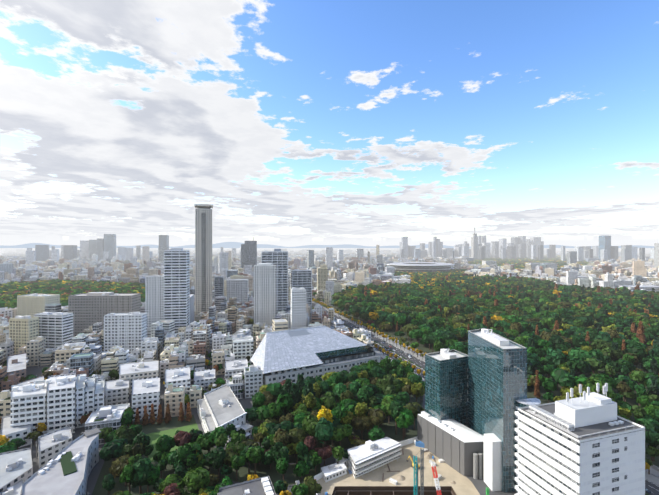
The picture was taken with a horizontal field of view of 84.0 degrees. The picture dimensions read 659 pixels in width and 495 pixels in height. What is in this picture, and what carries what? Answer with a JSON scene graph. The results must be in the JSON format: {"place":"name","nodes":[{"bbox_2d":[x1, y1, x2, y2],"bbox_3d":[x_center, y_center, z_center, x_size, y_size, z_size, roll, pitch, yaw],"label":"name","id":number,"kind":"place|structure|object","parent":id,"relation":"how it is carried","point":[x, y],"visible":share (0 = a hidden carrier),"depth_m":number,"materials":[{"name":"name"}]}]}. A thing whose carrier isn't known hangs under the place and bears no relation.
{"place":"outdoors","nodes":[
{"label":"outdoors","id":0,"kind":"place"},
{"bbox_2d":[146,423,198,461],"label":"lawn ground","id":1,"kind":"structure","parent":0,"point":[154,436],"depth_m":232.03,"materials":[{"name":"green plant"}]},
{"bbox_2d":[92,415,320,494],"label":"garden ground","id":2,"kind":"structure","parent":0,"point":[290,476],"depth_m":192.85,"materials":[{"name":"green plant"}]},
{"bbox_2d":[0,242,653,247],"bbox_3d":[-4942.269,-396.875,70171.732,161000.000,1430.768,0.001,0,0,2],"label":"hills","id":3,"kind":"structure","parent":0,"point":[216,245],"depth_m":70394.36,"materials":[{"name":"blue"}]},
{"bbox_2d":[0,248,657,494],"bbox_3d":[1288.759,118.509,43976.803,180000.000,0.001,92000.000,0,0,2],"label":"ground","id":4,"kind":"structure","parent":0,"point":[480,485],"depth_m":232.05,"materials":[{"name":"grey concrete"}]},
{"bbox_2d":[99,356,424,494],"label":"trees","id":5,"kind":"object","parent":4,"relation":"on","point":[300,409],"visible":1,"depth_m":214.26,"materials":[{"name":"green plant"}]},
{"bbox_2d":[6,303,650,494],"bbox_3d":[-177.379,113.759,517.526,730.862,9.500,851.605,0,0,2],"label":"trees","id":6,"kind":"object","parent":4,"relation":"on","point":[409,356],"visible":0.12,"depth_m":296.25,"materials":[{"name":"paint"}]},
{"bbox_2d":[0,204,658,494],"bbox_3d":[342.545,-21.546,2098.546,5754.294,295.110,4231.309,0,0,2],"label":"buildings","id":7,"kind":"structure","parent":4,"relation":"on","point":[480,416],"depth_m":228.44,"materials":[{"name":"paint"}]},
{"bbox_2d":[0,245,658,494],"bbox_3d":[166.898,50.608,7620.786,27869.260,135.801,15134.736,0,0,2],"label":"city buildings","id":8,"kind":"structure","parent":4,"relation":"on","point":[220,322],"depth_m":539.17,"materials":[{"name":"paint"}]},
{"bbox_2d":[0,255,658,494],"bbox_3d":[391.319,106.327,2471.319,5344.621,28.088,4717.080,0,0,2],"label":"distant trees","id":9,"kind":"object","parent":4,"relation":"on","point":[11,291],"visible":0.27,"depth_m":313.11,"materials":[{"name":"green plant"}]},
{"bbox_2d":[312,274,658,474],"bbox_3d":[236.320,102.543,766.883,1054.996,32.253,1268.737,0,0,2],"label":"trees","id":10,"kind":"object","parent":4,"relation":"on","point":[607,349],"visible":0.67,"depth_m":367.11,"materials":[{"name":"green plant"}]},
{"bbox_2d":[0,0,658,246],"label":"sky","id":11,"kind":"structure","parent":0,"point":[299,122],"materials":[{"name":"blue"}]},
{"bbox_2d":[248,391,423,463],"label":"park ground","id":12,"kind":"structure","parent":0,"point":[387,429],"depth_m":233.29,"materials":[{"name":"green plant"}]},
{"bbox_2d":[317,443,479,494],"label":"sandy ground","id":13,"kind":"structure","parent":0,"point":[463,485],"depth_m":188.66,"materials":[{"name":"beige sand"}]},
{"bbox_2d":[312,303,658,494],"bbox_3d":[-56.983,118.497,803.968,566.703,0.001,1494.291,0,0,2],"label":"road","id":14,"kind":"structure","parent":0,"point":[654,488],"depth_m":398.06,"materials":[{"name":"grey asphalt"}]},
{"bbox_2d":[332,305,658,466],"bbox_3d":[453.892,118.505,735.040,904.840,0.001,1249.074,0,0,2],"label":"woodland floor","id":15,"kind":"structure","parent":0,"point":[555,393],"depth_m":336.37,"materials":[{"name":"green plant"}]},
{"bbox_2d":[331,273,658,330],"bbox_3d":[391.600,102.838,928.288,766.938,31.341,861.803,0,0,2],"label":"forest","id":16,"kind":"object","parent":15,"relation":"on","point":[479,303],"visible":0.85,"depth_m":679.19,"materials":[{"name":"green plant"}]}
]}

